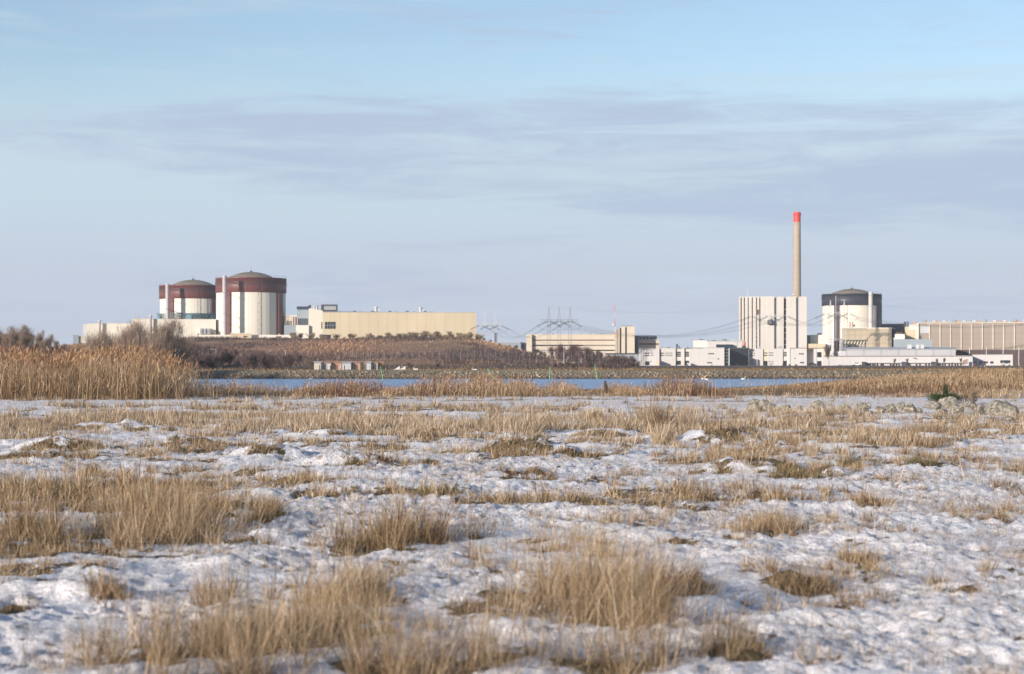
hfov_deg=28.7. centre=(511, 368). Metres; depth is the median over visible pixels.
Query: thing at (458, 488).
grass tussock
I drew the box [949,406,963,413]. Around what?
boulder
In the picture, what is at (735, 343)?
service block
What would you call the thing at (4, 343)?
leafless tree
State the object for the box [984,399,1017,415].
boulder
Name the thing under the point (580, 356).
birch tree
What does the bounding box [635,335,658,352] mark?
office building
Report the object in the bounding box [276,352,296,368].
bare bush
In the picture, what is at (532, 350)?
ribbon window
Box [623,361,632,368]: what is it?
bare bush
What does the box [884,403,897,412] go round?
boulder
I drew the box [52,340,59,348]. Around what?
leafless tree
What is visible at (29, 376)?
reeds
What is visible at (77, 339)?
grey block
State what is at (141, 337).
leafless tree
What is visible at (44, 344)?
leafless tree
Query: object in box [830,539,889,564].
grass tussock
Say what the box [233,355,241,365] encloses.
bare bush
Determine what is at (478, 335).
crest shrub
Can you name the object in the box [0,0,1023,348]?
sky
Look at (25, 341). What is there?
leafless tree
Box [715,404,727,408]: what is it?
boulder
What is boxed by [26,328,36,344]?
leafless tree
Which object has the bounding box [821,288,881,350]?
reactor building
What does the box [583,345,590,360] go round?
birch tree
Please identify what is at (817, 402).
boulder
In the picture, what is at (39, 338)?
leafless tree
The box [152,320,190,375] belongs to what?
leafless tree
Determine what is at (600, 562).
grass tussock
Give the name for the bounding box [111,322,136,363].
leafless tree
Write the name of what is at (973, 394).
bare shrub
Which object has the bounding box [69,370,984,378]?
bank stones
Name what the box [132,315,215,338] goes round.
auxiliary building
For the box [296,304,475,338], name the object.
turbine hall
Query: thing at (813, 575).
grass tussock
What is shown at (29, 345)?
bare bush
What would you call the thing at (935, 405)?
boulder
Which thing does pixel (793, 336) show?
reactor hall
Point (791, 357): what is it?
white office
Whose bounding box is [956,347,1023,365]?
yard wall
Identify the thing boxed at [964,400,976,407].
boulder
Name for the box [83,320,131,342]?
auxiliary building
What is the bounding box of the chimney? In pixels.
[792,203,800,297]
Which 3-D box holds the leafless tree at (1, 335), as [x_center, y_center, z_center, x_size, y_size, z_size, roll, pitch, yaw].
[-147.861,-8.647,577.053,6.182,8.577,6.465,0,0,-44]
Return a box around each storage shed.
[314,361,320,369]
[321,362,330,369]
[331,361,341,369]
[342,362,350,369]
[351,361,360,369]
[361,362,365,369]
[366,361,370,369]
[371,362,377,369]
[378,361,383,369]
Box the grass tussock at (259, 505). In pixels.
[241,489,287,516]
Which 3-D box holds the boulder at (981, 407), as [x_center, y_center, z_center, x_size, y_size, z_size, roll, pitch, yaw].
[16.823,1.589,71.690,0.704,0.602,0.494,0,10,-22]
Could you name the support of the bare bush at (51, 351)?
on the ground at (60, 600)
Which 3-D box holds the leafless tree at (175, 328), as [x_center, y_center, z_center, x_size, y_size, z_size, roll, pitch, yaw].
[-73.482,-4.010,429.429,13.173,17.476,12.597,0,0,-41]
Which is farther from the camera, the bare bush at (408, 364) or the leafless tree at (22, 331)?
the bare bush at (408, 364)
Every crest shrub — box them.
[307,332,315,338]
[433,331,440,336]
[446,331,453,336]
[475,333,485,339]
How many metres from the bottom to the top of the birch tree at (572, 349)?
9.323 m
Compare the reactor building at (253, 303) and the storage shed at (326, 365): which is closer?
the storage shed at (326, 365)
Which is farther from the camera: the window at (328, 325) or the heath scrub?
the window at (328, 325)
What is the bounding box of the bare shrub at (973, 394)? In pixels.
[957,386,979,403]
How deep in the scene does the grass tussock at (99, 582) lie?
14.75 m
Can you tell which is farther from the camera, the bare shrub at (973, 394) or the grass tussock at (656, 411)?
the bare shrub at (973, 394)
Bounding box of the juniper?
[926,385,961,401]
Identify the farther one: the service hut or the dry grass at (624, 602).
the service hut
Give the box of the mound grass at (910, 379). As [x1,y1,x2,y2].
[718,361,1023,397]
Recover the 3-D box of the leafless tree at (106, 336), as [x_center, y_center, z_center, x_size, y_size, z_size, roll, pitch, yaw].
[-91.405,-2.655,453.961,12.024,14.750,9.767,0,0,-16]
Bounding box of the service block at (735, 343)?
[693,339,743,365]
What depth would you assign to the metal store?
1073.37 m
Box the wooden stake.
[604,381,607,393]
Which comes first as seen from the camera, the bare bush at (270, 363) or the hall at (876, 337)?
the bare bush at (270, 363)
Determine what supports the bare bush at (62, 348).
on the ground at (60, 600)
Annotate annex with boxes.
[894,332,931,346]
[972,354,1012,365]
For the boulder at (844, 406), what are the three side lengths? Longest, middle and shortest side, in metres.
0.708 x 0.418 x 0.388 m
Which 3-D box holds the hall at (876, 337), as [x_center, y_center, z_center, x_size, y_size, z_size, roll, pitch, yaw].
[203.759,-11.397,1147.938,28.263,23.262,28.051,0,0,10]
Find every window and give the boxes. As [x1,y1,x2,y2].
[325,322,335,328]
[532,345,611,345]
[532,350,614,350]
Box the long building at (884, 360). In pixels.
[824,356,972,365]
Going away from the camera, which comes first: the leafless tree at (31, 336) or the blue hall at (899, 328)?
the leafless tree at (31, 336)
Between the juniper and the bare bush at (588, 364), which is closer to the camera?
the juniper
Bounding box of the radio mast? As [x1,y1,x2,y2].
[612,307,615,352]
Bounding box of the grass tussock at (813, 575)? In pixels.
[780,556,849,592]
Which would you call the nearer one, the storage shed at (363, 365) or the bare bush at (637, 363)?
the storage shed at (363, 365)
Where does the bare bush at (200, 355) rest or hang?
on the ground at (60, 600)
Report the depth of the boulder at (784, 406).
77.67 m
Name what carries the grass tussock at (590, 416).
on the ground at (60, 600)
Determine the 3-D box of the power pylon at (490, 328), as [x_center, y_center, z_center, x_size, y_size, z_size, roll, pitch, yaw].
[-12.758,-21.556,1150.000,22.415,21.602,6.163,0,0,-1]
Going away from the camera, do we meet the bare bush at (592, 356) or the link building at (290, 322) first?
the bare bush at (592, 356)
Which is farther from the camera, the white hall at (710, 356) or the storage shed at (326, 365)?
the white hall at (710, 356)
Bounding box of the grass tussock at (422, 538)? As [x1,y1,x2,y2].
[331,480,485,545]
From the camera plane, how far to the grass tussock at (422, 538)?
19.57 m
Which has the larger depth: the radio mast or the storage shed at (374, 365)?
the radio mast
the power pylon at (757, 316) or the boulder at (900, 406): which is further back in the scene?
the power pylon at (757, 316)
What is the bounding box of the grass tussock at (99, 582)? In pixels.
[65,552,139,596]
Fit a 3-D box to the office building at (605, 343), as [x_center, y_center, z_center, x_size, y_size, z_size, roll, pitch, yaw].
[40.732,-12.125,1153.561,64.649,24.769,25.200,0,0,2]
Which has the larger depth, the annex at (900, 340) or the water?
the annex at (900, 340)
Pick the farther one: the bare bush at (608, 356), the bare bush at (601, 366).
the bare bush at (608, 356)
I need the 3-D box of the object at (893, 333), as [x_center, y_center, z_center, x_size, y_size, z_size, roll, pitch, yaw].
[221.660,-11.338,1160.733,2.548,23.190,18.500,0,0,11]
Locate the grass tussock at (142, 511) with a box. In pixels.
[63,446,258,533]
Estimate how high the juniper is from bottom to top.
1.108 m
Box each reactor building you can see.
[159,279,215,318]
[215,271,286,334]
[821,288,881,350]
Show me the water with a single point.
(586, 383)
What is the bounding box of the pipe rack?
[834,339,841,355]
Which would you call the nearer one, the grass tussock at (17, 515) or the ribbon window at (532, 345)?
the grass tussock at (17, 515)
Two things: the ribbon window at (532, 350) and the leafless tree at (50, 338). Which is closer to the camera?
the leafless tree at (50, 338)
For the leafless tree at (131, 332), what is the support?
on the ground at (60, 600)
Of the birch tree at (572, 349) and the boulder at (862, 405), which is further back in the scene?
the birch tree at (572, 349)
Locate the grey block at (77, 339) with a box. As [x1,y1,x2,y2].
[73,335,82,343]
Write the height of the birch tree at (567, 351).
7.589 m
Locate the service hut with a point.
(521, 345)
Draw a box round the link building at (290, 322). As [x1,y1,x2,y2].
[284,315,296,334]
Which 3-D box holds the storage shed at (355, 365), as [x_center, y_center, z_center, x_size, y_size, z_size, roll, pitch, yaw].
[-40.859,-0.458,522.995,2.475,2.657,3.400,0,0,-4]
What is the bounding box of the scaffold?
[157,312,215,318]
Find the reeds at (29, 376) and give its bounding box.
[0,337,284,399]
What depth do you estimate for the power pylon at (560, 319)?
959.27 m
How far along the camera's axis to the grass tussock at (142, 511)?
20.76 m
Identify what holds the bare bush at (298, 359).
on the ground at (60, 600)
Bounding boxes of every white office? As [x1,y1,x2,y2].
[639,344,689,365]
[749,346,823,365]
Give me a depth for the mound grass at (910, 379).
130.10 m
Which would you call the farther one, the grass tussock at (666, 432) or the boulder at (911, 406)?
the boulder at (911, 406)
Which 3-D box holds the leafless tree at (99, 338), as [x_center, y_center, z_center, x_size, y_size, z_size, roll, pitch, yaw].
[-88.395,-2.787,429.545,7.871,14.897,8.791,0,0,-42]
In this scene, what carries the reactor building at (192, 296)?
on the ground at (60, 600)
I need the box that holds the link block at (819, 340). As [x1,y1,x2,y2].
[807,333,833,365]
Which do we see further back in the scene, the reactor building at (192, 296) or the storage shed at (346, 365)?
the reactor building at (192, 296)
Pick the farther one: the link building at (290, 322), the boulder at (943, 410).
the link building at (290, 322)
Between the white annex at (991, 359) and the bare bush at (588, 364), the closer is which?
the bare bush at (588, 364)
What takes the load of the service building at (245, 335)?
on the ground at (60, 600)
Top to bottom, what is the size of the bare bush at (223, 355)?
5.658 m
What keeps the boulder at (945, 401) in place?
on the ground at (60, 600)
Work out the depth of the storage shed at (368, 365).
520.01 m
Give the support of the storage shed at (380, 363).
on the ground at (60, 600)
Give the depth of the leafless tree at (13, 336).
533.62 m
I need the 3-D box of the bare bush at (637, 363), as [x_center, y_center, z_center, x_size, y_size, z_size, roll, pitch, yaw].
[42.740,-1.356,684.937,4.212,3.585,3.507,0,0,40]
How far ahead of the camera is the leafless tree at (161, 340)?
414.80 m
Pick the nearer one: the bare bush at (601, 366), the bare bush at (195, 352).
the bare bush at (195, 352)
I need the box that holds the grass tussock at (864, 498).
[847,483,896,506]
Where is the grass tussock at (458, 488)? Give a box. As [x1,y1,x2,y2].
[396,475,470,494]
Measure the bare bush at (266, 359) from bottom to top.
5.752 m
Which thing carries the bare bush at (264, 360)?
on the ground at (60, 600)
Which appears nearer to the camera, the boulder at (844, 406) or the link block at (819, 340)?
the boulder at (844, 406)
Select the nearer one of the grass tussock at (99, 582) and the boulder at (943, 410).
the grass tussock at (99, 582)
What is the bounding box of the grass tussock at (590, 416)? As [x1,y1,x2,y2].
[580,403,604,418]
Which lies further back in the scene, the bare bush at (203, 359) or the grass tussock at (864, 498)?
the bare bush at (203, 359)
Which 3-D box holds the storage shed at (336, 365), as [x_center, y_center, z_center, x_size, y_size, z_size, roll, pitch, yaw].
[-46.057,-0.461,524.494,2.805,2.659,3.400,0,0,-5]
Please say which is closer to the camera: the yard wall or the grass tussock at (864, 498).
the grass tussock at (864, 498)
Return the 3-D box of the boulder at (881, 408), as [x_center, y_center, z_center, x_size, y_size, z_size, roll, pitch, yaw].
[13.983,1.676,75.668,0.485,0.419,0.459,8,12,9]
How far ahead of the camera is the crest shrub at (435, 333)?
840.76 m
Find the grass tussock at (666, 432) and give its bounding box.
[645,414,682,443]
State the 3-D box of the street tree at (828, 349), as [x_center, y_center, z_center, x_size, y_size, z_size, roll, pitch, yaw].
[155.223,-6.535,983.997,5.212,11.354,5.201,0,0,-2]
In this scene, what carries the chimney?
on the ground at (60, 600)
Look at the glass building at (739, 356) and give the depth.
1000.39 m
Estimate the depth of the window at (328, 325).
1252.65 m
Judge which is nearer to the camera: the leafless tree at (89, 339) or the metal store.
the leafless tree at (89, 339)
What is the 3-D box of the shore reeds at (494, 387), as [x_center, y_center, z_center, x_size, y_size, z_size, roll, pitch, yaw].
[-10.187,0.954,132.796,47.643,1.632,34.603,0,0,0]
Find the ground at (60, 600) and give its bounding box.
[0,338,1023,673]
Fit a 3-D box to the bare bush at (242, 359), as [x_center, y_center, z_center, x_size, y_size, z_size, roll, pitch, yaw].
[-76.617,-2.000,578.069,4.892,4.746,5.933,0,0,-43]
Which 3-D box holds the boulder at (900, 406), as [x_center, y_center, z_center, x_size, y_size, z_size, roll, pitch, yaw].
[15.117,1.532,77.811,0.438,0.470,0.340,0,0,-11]
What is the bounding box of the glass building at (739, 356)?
[729,348,748,365]
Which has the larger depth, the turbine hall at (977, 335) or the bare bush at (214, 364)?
the turbine hall at (977, 335)
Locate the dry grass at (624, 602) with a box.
[0,380,1023,673]
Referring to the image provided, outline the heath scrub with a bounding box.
[18,335,1020,378]
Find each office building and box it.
[526,326,638,365]
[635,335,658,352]
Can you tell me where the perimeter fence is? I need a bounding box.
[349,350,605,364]
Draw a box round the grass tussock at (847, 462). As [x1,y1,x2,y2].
[834,449,865,466]
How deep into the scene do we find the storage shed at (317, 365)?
520.00 m
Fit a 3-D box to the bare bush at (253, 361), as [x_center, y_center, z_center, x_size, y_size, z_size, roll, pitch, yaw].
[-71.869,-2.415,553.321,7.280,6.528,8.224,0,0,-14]
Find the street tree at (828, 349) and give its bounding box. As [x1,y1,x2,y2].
[822,345,831,359]
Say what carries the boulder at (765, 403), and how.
on the ground at (60, 600)
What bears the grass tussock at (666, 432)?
on the ground at (60, 600)
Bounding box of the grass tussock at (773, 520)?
[735,495,809,530]
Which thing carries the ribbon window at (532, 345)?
in the office building at (605, 343)
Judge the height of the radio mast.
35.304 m
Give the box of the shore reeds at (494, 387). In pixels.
[166,371,741,397]
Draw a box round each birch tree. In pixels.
[565,346,570,360]
[570,343,574,357]
[577,348,585,361]
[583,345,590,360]
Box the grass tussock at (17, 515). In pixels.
[0,480,86,534]
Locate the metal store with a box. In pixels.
[841,345,955,355]
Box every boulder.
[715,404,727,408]
[747,399,771,411]
[779,405,791,410]
[809,400,825,411]
[836,405,849,410]
[854,402,868,411]
[875,406,885,412]
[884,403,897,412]
[895,402,904,409]
[899,403,918,413]
[926,402,941,409]
[936,409,950,414]
[938,396,958,408]
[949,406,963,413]
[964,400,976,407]
[971,404,985,414]
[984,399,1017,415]
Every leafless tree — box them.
[0,326,5,346]
[1,325,19,345]
[1,333,8,346]
[14,323,34,350]
[18,332,31,349]
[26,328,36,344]
[34,329,44,349]
[38,338,49,351]
[44,333,54,348]
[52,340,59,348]
[79,330,112,368]
[84,325,113,372]
[87,328,118,371]
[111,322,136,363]
[115,315,160,372]
[119,326,148,345]
[135,321,180,361]
[146,315,197,364]
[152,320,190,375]
[178,333,197,377]
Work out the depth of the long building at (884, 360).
1035.40 m
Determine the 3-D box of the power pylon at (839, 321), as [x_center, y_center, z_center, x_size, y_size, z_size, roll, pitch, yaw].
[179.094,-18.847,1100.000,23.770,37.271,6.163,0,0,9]
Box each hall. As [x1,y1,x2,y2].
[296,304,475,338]
[687,347,728,365]
[739,296,806,365]
[841,328,891,346]
[882,324,904,333]
[904,320,1023,349]
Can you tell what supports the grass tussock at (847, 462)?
on the ground at (60, 600)
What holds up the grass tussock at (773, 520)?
on the ground at (60, 600)
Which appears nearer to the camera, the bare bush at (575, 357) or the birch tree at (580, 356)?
the birch tree at (580, 356)
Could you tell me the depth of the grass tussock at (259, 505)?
22.52 m
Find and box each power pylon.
[471,312,508,342]
[537,307,580,357]
[742,315,795,364]
[815,300,858,354]
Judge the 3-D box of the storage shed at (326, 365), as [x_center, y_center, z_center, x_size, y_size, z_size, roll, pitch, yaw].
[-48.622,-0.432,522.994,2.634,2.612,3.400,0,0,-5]
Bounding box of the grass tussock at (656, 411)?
[633,398,679,421]
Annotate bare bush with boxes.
[25,343,35,355]
[43,346,56,359]
[56,346,66,353]
[191,350,201,363]
[195,353,203,365]
[197,353,214,368]
[202,351,219,368]
[213,350,229,365]
[225,353,234,364]
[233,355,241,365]
[238,355,251,367]
[240,350,263,369]
[251,350,279,368]
[262,353,275,368]
[262,355,279,369]
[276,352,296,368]
[293,352,302,362]
[406,362,413,368]
[572,353,579,362]
[582,353,596,363]
[585,360,592,367]
[598,361,605,367]
[601,353,613,363]
[606,356,615,363]
[612,352,623,365]
[618,357,626,364]
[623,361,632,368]
[634,360,641,367]
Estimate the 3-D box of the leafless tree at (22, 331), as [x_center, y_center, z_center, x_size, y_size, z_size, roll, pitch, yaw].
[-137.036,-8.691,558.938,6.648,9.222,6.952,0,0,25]
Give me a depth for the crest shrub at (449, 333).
838.63 m
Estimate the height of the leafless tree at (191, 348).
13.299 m
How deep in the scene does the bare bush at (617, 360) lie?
809.03 m
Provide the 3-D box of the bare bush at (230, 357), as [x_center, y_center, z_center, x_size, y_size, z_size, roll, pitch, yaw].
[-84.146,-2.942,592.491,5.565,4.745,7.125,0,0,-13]
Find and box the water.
[169,379,855,390]
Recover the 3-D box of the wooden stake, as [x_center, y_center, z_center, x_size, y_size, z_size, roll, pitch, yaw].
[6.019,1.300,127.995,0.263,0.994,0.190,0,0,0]
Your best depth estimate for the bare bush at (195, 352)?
576.76 m
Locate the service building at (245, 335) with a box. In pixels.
[186,333,296,338]
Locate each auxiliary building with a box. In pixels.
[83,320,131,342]
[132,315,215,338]
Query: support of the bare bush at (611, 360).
on the ground at (60, 600)
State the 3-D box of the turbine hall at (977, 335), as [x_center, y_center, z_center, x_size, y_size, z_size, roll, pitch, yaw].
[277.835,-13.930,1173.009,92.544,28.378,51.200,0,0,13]
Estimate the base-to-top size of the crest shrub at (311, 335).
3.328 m
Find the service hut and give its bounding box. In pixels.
[498,342,525,350]
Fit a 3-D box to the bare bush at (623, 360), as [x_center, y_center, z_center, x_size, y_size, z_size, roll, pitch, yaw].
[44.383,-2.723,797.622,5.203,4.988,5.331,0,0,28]
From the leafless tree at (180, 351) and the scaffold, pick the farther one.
the scaffold
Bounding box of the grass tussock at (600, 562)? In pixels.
[497,513,702,603]

